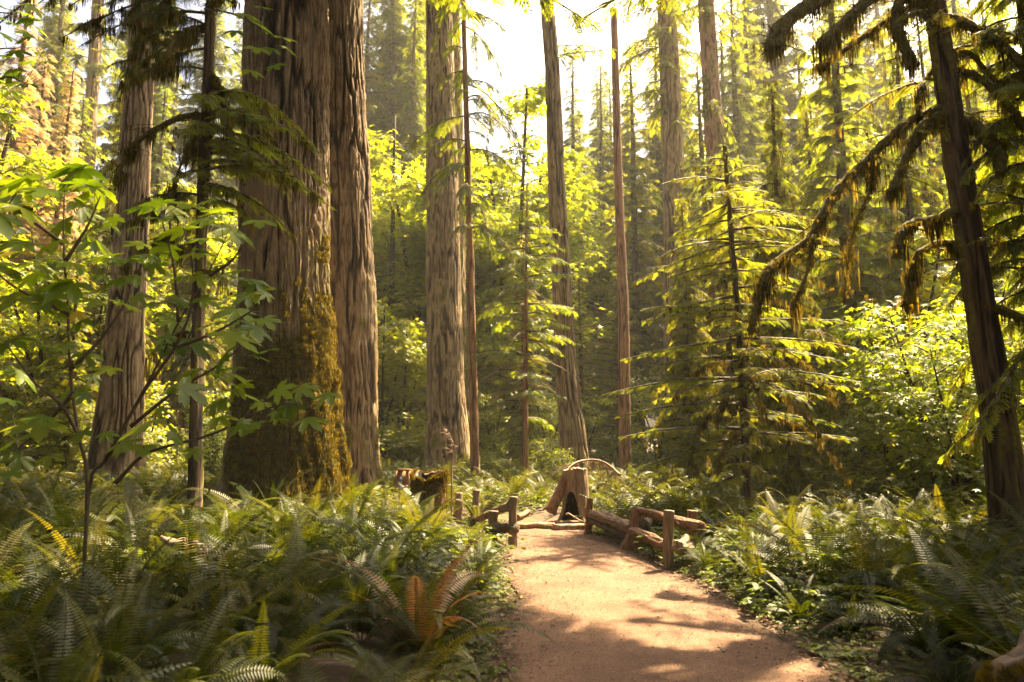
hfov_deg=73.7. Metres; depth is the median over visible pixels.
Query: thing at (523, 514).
fallen log
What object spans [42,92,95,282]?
hemlock
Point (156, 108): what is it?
conifer
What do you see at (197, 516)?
fern
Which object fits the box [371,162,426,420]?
maple
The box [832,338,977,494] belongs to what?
vine maple
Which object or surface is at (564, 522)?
fallen branch
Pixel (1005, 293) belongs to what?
maple
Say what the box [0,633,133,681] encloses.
fern
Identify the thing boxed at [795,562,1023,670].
fern
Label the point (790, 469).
conifer
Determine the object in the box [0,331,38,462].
young conifer
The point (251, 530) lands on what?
fern
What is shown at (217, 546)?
fern
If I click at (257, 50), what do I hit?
branch
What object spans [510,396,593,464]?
vine maple
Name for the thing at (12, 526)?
fern
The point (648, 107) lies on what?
conifer
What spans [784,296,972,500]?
vine maple
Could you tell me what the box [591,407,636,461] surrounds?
vine maple
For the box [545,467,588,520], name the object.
hollow stump
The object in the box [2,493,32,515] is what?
fern
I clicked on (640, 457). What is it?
shrub
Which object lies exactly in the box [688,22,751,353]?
hemlock
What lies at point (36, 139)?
dry conifer
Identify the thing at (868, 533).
fern
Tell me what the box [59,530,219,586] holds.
fern
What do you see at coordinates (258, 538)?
fern
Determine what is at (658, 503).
fern
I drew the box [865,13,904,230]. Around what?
hemlock
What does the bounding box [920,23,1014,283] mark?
hemlock
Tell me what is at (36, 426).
maple sapling
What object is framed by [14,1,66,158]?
conifer
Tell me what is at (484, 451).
shrub
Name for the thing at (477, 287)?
young conifer
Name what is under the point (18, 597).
fern
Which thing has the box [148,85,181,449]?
hemlock
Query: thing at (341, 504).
fern
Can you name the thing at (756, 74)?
hemlock
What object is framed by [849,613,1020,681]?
fern
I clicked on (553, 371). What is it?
maple
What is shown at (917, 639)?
fern
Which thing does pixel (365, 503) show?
fern
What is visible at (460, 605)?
fern
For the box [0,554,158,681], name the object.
fern
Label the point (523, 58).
sky
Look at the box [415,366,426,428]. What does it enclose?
young conifer
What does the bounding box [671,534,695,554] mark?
rotten log
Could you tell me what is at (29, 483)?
fern
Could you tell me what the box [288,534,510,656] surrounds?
fern
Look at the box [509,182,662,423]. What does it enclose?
maple
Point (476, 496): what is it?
fence post
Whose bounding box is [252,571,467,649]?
fern
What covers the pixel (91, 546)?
fern
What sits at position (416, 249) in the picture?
maple
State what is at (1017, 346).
vine maple
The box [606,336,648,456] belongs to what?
conifer
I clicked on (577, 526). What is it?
edging log
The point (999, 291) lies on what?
maple
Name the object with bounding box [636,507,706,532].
fence rail
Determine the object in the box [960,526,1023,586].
fern
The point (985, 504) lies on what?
fern
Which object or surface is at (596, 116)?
conifer
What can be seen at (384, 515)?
fern
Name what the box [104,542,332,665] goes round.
fern
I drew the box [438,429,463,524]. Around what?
dead twig
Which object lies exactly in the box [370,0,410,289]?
conifer
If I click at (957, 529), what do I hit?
fern
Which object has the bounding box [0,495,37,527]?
fern
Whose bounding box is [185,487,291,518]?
fern
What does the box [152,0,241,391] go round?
conifer
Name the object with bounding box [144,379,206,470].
vine maple
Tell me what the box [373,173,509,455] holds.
maple
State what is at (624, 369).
broken snag
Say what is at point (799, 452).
young conifer
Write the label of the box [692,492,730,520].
fern
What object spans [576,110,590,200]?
hemlock
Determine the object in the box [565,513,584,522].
fallen branch
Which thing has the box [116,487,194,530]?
fern
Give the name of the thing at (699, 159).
hemlock
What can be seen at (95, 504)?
fern
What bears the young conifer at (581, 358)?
on the ground at (337, 673)
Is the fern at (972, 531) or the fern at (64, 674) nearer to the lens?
the fern at (64, 674)
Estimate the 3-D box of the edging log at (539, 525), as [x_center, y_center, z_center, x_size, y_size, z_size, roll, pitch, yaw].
[0.409,3.219,11.891,0.687,0.131,0.260,0,-8,0]
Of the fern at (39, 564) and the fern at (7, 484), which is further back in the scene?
the fern at (7, 484)
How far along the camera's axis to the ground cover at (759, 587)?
7.67 m
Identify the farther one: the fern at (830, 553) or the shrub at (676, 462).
the shrub at (676, 462)
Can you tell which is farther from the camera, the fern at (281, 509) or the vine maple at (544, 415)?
the vine maple at (544, 415)
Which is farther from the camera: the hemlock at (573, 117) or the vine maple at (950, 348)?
the hemlock at (573, 117)
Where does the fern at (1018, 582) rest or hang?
on the ground at (337, 673)
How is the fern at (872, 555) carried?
on the ground at (337, 673)
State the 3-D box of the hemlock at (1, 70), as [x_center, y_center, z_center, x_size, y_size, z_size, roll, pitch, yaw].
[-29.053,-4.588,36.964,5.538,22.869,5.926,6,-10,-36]
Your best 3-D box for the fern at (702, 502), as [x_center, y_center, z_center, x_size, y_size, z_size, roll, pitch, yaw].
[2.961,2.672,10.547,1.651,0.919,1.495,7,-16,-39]
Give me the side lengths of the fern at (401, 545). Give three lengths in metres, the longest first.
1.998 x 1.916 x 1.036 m
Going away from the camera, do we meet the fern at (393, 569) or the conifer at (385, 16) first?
the fern at (393, 569)
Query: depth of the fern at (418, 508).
9.21 m
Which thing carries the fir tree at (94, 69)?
on the ground at (337, 673)
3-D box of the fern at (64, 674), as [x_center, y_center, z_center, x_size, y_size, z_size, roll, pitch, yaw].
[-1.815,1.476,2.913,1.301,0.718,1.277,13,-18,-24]
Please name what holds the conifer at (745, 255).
on the ground at (337, 673)
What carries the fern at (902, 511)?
on the ground at (337, 673)
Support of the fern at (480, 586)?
on the ground at (337, 673)
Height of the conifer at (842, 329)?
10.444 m
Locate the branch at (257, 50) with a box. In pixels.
[204,3,297,78]
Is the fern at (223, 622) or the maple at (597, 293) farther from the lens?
the maple at (597, 293)
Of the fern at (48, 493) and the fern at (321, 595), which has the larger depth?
the fern at (48, 493)
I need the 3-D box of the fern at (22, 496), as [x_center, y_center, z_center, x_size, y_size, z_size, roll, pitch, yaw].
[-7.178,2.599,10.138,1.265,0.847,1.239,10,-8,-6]
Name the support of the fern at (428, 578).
on the ground at (337, 673)
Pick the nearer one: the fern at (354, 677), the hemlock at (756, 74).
the fern at (354, 677)
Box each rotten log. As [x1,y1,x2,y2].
[159,535,215,564]
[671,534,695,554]
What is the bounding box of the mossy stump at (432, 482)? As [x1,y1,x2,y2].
[408,468,449,526]
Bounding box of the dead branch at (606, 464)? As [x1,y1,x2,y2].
[547,459,637,492]
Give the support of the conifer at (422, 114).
on the ground at (337, 673)
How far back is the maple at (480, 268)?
38.98 m
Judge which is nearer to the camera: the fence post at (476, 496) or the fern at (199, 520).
the fern at (199, 520)
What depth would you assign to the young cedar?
22.23 m
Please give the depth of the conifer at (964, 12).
60.68 m
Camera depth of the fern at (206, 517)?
8.77 m
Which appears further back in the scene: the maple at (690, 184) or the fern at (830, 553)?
the maple at (690, 184)
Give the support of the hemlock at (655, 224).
on the ground at (337, 673)
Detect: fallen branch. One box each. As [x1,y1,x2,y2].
[549,520,585,523]
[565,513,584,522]
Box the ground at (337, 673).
[0,438,1004,681]
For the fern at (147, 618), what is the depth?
3.87 m
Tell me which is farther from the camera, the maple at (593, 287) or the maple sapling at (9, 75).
the maple at (593, 287)
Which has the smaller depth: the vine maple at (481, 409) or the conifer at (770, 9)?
the vine maple at (481, 409)
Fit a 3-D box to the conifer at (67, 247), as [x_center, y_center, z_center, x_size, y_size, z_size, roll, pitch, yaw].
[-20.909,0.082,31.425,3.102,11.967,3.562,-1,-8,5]
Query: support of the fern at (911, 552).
on the ground at (337, 673)
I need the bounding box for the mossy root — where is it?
[974,630,1023,681]
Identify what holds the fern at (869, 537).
on the ground at (337, 673)
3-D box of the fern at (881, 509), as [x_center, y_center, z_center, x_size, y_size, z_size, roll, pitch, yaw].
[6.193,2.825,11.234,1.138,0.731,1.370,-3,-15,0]
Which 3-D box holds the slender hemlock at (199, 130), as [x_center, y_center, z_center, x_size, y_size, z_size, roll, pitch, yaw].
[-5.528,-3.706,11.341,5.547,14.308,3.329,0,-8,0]
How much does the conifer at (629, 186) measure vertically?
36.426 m
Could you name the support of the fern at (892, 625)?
on the ground at (337, 673)
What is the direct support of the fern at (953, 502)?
on the ground at (337, 673)
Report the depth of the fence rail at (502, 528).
10.01 m
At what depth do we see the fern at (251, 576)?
5.59 m
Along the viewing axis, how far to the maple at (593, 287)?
48.14 m
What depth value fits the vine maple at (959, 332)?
13.30 m
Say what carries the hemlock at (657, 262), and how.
on the ground at (337, 673)
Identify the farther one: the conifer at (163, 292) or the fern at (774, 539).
the conifer at (163, 292)
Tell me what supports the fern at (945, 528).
on the ground at (337, 673)
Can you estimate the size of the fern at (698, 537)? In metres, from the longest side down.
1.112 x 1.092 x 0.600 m
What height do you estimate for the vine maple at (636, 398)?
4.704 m
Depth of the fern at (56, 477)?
9.94 m
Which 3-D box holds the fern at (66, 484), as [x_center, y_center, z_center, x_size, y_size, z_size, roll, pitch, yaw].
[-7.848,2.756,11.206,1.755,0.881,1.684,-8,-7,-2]
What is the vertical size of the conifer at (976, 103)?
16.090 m
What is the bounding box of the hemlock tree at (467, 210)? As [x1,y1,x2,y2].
[401,0,529,475]
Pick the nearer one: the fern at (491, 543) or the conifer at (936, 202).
the fern at (491, 543)
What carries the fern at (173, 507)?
on the ground at (337, 673)
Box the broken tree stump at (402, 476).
[392,468,411,503]
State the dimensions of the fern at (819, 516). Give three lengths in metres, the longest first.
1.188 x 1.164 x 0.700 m
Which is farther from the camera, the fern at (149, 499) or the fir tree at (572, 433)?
the fir tree at (572, 433)
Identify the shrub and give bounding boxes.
[0,448,33,478]
[169,443,210,472]
[171,427,225,478]
[380,455,392,473]
[389,459,410,475]
[479,448,492,457]
[479,450,499,472]
[515,436,557,472]
[542,446,578,474]
[589,445,613,464]
[617,447,641,469]
[634,453,645,464]
[664,446,686,474]
[766,436,820,485]
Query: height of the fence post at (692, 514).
0.658 m
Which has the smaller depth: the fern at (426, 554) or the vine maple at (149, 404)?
the fern at (426, 554)
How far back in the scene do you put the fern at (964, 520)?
9.56 m
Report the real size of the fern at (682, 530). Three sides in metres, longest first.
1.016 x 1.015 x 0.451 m
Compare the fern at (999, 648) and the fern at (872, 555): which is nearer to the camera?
the fern at (999, 648)
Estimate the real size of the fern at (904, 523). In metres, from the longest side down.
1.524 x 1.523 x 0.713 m
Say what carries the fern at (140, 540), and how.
on the ground at (337, 673)
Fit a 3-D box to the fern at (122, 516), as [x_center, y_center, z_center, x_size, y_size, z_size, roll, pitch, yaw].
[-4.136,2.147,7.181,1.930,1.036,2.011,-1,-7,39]
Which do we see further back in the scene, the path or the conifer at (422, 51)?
the conifer at (422, 51)
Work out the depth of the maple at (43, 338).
24.46 m
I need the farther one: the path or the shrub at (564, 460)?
the shrub at (564, 460)
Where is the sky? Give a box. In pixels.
[0,0,1020,437]
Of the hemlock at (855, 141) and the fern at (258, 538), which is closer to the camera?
the fern at (258, 538)
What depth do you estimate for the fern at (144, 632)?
3.70 m
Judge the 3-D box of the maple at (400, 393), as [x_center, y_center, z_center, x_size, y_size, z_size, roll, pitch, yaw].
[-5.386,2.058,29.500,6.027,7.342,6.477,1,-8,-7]
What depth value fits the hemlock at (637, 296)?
47.07 m
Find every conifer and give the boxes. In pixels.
[0,0,58,444]
[0,40,23,413]
[0,64,90,456]
[0,209,38,449]
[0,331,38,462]
[1,50,74,445]
[1,217,83,450]
[3,0,103,313]
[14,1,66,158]
[16,260,101,473]
[25,89,162,467]
[62,1,165,234]
[96,6,196,279]
[144,317,167,457]
[145,166,232,466]
[146,221,177,458]
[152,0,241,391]
[179,294,229,459]
[205,4,243,452]
[363,0,404,274]
[363,0,420,193]
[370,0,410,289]
[372,3,408,290]
[375,0,426,457]
[383,0,425,453]
[393,306,425,447]
[394,2,470,439]
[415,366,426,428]
[475,282,500,447]
[481,234,557,461]
[528,296,558,458]
[552,270,614,457]
[566,112,596,303]
[575,267,605,453]
[580,58,654,449]
[583,78,642,440]
[586,257,653,458]
[602,76,639,448]
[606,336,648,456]
[608,74,661,454]
[634,10,692,421]
[642,3,705,371]
[644,197,740,487]
[696,160,774,477]
[714,79,858,502]
[719,0,798,445]
[726,0,826,196]
[726,218,787,470]
[750,148,816,472]
[761,106,858,472]
[771,386,814,475]
[824,206,876,471]
[845,0,885,222]
[850,39,976,469]
[854,0,930,229]
[854,291,905,478]
[897,95,962,412]
[910,0,986,165]
[926,31,1023,426]
[988,0,1022,103]
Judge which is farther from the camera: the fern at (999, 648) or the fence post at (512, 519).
the fence post at (512, 519)
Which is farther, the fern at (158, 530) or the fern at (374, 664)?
the fern at (158, 530)
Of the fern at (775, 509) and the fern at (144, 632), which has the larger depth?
the fern at (775, 509)
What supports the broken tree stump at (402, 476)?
on the ground at (337, 673)
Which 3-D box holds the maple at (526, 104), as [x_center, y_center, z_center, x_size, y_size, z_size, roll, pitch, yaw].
[0.614,-2.966,39.966,14.680,21.034,14.506,4,-9,-24]
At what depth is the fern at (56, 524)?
6.93 m
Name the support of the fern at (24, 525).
on the ground at (337, 673)
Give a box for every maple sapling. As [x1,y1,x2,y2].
[0,2,59,118]
[0,163,160,616]
[84,198,340,602]
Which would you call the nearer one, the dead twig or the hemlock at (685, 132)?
the dead twig
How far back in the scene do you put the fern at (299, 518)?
7.25 m
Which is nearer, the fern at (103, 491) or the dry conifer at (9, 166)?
the fern at (103, 491)
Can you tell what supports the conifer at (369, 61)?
on the ground at (337, 673)
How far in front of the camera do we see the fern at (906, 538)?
6.88 m
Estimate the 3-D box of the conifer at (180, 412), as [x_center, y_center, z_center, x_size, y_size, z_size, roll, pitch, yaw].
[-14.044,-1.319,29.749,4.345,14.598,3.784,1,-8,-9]
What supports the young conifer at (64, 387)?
on the ground at (337, 673)
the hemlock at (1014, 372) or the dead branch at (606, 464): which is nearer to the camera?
the hemlock at (1014, 372)
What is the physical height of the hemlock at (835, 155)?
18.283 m
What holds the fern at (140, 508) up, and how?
on the ground at (337, 673)
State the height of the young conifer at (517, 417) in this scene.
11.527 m
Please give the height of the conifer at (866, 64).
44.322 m
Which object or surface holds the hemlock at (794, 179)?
on the ground at (337, 673)
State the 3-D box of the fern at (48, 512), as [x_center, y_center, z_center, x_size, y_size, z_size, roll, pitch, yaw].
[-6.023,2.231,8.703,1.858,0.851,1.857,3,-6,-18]
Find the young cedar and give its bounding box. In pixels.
[466,182,584,472]
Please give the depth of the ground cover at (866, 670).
5.12 m
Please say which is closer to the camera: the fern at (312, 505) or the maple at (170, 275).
the fern at (312, 505)
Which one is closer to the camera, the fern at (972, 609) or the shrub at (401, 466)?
the fern at (972, 609)
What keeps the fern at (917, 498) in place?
on the ground at (337, 673)
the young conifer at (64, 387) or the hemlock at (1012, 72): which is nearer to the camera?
the young conifer at (64, 387)
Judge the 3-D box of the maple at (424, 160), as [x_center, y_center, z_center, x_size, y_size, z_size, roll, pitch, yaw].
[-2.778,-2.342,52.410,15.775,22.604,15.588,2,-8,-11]
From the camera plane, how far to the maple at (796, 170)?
38.02 m
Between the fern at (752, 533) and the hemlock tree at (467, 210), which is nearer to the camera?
the fern at (752, 533)
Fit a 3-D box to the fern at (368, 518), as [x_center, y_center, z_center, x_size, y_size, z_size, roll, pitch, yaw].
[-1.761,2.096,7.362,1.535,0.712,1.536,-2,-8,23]
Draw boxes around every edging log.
[517,522,554,528]
[552,523,584,529]
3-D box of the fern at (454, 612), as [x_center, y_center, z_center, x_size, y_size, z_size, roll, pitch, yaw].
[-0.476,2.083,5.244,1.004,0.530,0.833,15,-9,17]
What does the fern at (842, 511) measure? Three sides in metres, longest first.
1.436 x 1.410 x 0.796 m
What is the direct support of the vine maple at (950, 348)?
on the ground at (337, 673)
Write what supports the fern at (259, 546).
on the ground at (337, 673)
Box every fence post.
[453,492,462,526]
[471,490,479,516]
[488,510,498,540]
[508,496,517,548]
[584,498,592,533]
[620,506,645,551]
[663,510,673,569]
[686,510,697,541]
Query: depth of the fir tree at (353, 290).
16.95 m
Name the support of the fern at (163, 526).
on the ground at (337, 673)
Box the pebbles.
[501,532,840,681]
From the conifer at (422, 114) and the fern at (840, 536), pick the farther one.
the conifer at (422, 114)
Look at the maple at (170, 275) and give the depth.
31.28 m
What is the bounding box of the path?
[391,527,860,681]
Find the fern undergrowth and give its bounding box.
[0,451,987,535]
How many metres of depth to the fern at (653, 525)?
10.29 m
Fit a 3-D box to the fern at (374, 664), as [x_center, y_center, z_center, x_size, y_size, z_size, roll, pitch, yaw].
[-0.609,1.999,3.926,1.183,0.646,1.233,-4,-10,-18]
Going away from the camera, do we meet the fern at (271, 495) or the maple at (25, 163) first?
the fern at (271, 495)
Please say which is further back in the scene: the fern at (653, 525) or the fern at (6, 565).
the fern at (653, 525)
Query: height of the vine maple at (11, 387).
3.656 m
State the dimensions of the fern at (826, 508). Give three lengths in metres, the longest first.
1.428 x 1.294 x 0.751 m
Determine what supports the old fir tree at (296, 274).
on the ground at (337, 673)
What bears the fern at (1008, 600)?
on the ground at (337, 673)
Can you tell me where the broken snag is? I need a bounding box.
[611,8,630,473]
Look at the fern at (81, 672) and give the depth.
2.12 m
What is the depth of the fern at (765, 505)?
11.04 m
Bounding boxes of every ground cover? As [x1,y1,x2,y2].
[0,458,1023,616]
[358,515,953,681]
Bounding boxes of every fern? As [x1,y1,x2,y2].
[0,463,96,514]
[0,469,110,519]
[0,472,31,504]
[0,478,82,500]
[0,480,117,531]
[0,485,50,516]
[0,487,36,506]
[0,488,72,565]
[0,492,39,537]
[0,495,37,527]
[0,501,32,520]
[0,501,47,555]
[0,507,214,612]
[0,516,161,622]
[0,518,45,590]
[0,520,58,575]
[0,521,66,618]
[0,526,141,573]
[0,545,208,679]
[0,547,235,681]
[0,549,81,607]
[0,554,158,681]
[0,558,137,653]
[0,589,173,681]
[0,606,94,660]
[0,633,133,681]
[0,658,193,681]
[1,465,102,508]
[1,476,46,499]
[1,525,229,633]
[2,474,166,548]
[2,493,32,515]
[4,538,136,579]
[5,648,100,681]
[14,492,231,579]
[18,520,150,571]
[21,486,151,537]
[22,494,136,526]
[26,501,78,538]
[30,489,121,530]
[32,491,223,557]
[36,485,124,516]
[40,520,371,668]
[41,551,255,675]
[46,503,294,620]
[52,532,247,570]
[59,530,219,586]
[63,478,127,514]
[64,495,121,530]
[73,472,218,552]
[84,645,252,681]
[86,586,290,681]
[94,496,283,565]
[98,483,207,522]
[98,599,360,681]
[101,525,271,604]
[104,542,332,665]
[105,495,177,517]
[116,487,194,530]
[147,496,183,515]
[154,505,238,541]
[155,508,275,559]
[156,506,237,531]
[158,527,346,601]
[159,503,211,523]
[162,579,361,681]
[166,506,235,532]
[167,521,285,612]
[171,514,377,650]
[173,467,318,530]
[182,489,289,532]
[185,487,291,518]
[188,500,303,549]
[206,505,385,573]
[215,529,283,578]
[224,520,356,608]
[228,476,394,538]
[228,485,345,560]
[234,572,420,676]
[235,493,343,533]
[241,493,346,548]
[251,482,307,518]
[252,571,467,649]
[253,504,464,595]
[263,485,367,528]
[264,496,337,515]
[270,536,417,634]
[275,495,416,555]
[276,500,431,582]
[277,637,458,681]
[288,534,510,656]
[290,472,407,539]
[293,478,374,526]
[300,624,511,681]
[316,539,467,610]
[327,507,413,542]
[333,574,554,680]
[334,481,427,538]
[337,488,401,522]
[345,517,484,571]
[364,525,475,574]
[371,484,452,527]
[376,490,489,546]
[385,539,493,609]
[387,481,470,532]
[397,545,506,615]
[401,568,507,648]
[413,521,510,557]
[431,560,513,598]
[438,532,504,568]
[444,534,527,587]
[454,513,499,543]
[457,531,497,552]
[604,480,720,532]
[624,510,676,538]
[655,482,739,533]
[656,525,722,543]
[658,521,710,541]
[669,539,755,576]
[673,519,735,561]
[676,498,770,541]
[686,504,795,560]
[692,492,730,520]
[695,544,786,578]
[702,509,792,552]
[712,509,916,608]
[713,498,899,587]
[715,526,818,597]
[718,484,824,534]
[720,495,846,560]
[725,490,798,519]
[726,496,783,528]
[733,500,813,527]
[741,569,866,633]
[754,505,845,552]
[768,503,854,523]
[769,495,943,610]
[769,567,849,606]
[772,515,901,549]
[775,506,847,531]
[778,495,881,540]
[782,584,915,645]
[791,506,1023,617]
[792,499,890,534]
[792,519,926,581]
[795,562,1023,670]
[800,525,1023,657]
[816,495,876,523]
[818,526,899,559]
[819,576,1014,640]
[820,494,906,523]
[824,493,944,546]
[826,515,948,558]
[827,514,912,551]
[831,508,890,530]
[844,594,1018,668]
[847,510,991,558]
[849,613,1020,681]
[856,488,965,529]
[861,493,915,522]
[862,499,945,533]
[862,545,1023,611]
[864,519,1018,591]
[875,541,991,563]
[877,500,936,521]
[879,528,1022,597]
[880,495,1023,557]
[882,484,984,533]
[882,490,1021,551]
[889,501,1014,539]
[898,570,1023,652]
[899,532,1023,594]
[910,525,1017,580]
[911,547,1022,634]
[915,519,1020,570]
[920,601,1023,681]
[921,511,987,534]
[922,499,986,518]
[924,506,985,531]
[927,511,1023,553]
[938,491,1023,561]
[939,512,1023,542]
[941,531,1023,591]
[946,490,985,509]
[956,496,987,524]
[958,495,986,529]
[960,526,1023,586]
[983,603,1023,625]
[989,519,1023,559]
[995,541,1023,586]
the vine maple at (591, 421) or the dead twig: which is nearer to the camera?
the dead twig
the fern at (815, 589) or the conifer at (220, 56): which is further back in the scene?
the conifer at (220, 56)
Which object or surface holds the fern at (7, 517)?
on the ground at (337, 673)
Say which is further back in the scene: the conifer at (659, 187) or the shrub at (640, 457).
the conifer at (659, 187)
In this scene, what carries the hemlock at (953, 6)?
on the ground at (337, 673)
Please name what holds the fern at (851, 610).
on the ground at (337, 673)
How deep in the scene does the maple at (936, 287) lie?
18.39 m
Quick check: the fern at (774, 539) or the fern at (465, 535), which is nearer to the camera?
the fern at (774, 539)
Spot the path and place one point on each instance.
(604, 664)
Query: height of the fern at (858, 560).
1.161 m
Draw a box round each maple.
[0,75,110,402]
[0,174,17,284]
[0,223,100,467]
[0,246,175,467]
[0,379,71,466]
[21,397,94,475]
[61,221,191,383]
[70,202,237,386]
[86,180,237,429]
[103,282,235,449]
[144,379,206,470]
[171,388,229,472]
[176,389,229,461]
[367,115,513,460]
[370,158,503,457]
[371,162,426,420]
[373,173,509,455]
[377,303,426,464]
[377,317,426,458]
[380,147,572,426]
[398,158,590,411]
[413,77,616,457]
[417,141,531,210]
[466,294,559,456]
[471,158,599,455]
[477,378,519,457]
[478,390,520,459]
[486,150,615,409]
[500,330,596,444]
[507,413,548,462]
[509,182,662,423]
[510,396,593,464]
[516,398,558,459]
[541,199,644,428]
[541,239,616,457]
[555,394,616,463]
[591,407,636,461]
[609,370,685,466]
[645,157,771,402]
[708,166,810,454]
[778,227,1023,478]
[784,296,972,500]
[815,300,1023,507]
[829,110,1023,287]
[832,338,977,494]
[845,335,1023,522]
[857,310,1023,485]
[869,292,1023,491]
[915,262,1022,438]
[944,263,1023,453]
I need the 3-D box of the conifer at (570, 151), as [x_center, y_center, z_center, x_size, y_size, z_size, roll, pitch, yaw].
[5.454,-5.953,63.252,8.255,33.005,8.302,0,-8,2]
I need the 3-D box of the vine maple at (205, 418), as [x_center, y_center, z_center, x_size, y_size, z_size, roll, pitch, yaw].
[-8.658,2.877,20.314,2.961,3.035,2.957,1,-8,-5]
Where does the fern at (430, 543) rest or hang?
on the ground at (337, 673)
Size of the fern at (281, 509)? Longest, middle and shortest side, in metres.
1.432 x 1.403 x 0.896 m
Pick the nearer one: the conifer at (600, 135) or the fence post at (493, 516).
the fence post at (493, 516)
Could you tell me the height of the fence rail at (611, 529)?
0.208 m
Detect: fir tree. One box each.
[49,0,127,227]
[82,0,156,481]
[214,0,604,516]
[328,0,384,496]
[422,0,469,469]
[452,3,469,434]
[540,1,621,470]
[611,0,717,456]
[669,0,778,467]
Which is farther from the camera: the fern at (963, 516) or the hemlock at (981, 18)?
the hemlock at (981, 18)
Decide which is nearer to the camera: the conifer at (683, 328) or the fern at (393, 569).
the fern at (393, 569)
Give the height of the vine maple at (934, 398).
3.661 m
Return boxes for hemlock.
[0,0,335,519]
[0,62,9,313]
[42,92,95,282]
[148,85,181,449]
[542,55,616,393]
[576,0,1023,541]
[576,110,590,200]
[588,37,663,460]
[601,144,863,504]
[637,125,663,439]
[641,47,705,417]
[647,145,663,416]
[661,57,749,433]
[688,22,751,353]
[696,0,776,286]
[727,0,796,238]
[763,105,806,389]
[776,0,942,486]
[780,33,822,457]
[790,91,839,465]
[798,0,881,276]
[799,21,887,324]
[808,8,877,220]
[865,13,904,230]
[872,37,950,359]
[907,17,948,266]
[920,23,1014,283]
[924,0,1023,520]
[928,0,1013,217]
[953,31,1013,279]
[970,0,1004,114]
[1012,44,1023,207]
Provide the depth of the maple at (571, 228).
43.97 m
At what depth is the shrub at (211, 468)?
18.11 m
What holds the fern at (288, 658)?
on the ground at (337, 673)
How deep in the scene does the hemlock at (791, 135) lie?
54.40 m
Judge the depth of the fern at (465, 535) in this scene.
9.33 m
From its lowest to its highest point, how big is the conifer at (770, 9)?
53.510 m
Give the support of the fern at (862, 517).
on the ground at (337, 673)
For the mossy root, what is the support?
on the ground at (337, 673)
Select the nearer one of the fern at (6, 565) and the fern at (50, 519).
the fern at (6, 565)
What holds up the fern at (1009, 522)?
on the ground at (337, 673)
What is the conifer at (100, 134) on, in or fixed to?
on the ground at (337, 673)
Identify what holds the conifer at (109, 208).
on the ground at (337, 673)
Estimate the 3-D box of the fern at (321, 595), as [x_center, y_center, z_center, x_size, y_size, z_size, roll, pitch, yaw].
[-1.664,1.767,5.228,1.620,0.926,1.788,1,-7,17]
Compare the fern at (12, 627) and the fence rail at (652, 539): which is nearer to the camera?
the fern at (12, 627)
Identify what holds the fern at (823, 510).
on the ground at (337, 673)
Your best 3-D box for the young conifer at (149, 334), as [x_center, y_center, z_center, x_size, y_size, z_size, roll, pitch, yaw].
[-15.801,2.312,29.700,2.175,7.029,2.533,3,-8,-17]
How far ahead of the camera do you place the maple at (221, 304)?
33.17 m
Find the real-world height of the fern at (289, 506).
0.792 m
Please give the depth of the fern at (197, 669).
3.15 m
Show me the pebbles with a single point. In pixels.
(618, 614)
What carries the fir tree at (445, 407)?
on the ground at (337, 673)
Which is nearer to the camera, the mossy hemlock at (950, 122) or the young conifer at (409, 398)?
the mossy hemlock at (950, 122)
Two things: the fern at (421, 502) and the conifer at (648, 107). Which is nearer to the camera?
the fern at (421, 502)
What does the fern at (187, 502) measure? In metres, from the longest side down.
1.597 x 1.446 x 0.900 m
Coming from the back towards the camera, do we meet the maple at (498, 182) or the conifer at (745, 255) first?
the maple at (498, 182)
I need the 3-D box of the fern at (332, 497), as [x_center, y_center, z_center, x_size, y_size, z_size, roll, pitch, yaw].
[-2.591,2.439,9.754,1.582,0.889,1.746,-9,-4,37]
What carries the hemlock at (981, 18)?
on the ground at (337, 673)
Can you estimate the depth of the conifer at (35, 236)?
32.72 m
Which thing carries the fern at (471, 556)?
on the ground at (337, 673)
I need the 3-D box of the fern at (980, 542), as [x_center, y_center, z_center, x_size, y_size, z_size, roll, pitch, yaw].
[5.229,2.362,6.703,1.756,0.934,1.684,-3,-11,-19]
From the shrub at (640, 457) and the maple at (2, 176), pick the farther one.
the shrub at (640, 457)
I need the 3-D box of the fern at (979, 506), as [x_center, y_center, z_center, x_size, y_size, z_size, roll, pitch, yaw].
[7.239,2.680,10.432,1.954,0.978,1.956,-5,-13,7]
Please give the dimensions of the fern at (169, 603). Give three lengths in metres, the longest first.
1.920 x 1.885 x 1.105 m
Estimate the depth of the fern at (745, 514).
10.48 m
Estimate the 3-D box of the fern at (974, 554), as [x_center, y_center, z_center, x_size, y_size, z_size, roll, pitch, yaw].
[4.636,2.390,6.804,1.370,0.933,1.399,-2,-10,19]
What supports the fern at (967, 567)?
on the ground at (337, 673)
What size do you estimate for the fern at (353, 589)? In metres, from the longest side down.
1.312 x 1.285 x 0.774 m
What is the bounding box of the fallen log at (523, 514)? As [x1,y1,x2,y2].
[517,509,530,521]
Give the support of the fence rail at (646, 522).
on the ground at (337, 673)
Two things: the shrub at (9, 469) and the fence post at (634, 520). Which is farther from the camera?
the shrub at (9, 469)
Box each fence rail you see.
[468,501,508,522]
[483,522,519,533]
[588,509,629,531]
[588,518,625,538]
[628,527,674,549]
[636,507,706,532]
[639,517,653,529]
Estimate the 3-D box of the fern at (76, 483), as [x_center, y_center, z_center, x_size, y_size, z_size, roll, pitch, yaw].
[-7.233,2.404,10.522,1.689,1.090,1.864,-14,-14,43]
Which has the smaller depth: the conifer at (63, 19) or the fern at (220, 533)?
the fern at (220, 533)
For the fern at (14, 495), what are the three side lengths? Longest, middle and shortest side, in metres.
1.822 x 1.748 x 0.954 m
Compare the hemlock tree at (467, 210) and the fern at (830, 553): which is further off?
the hemlock tree at (467, 210)
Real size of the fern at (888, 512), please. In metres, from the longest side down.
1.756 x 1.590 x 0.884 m

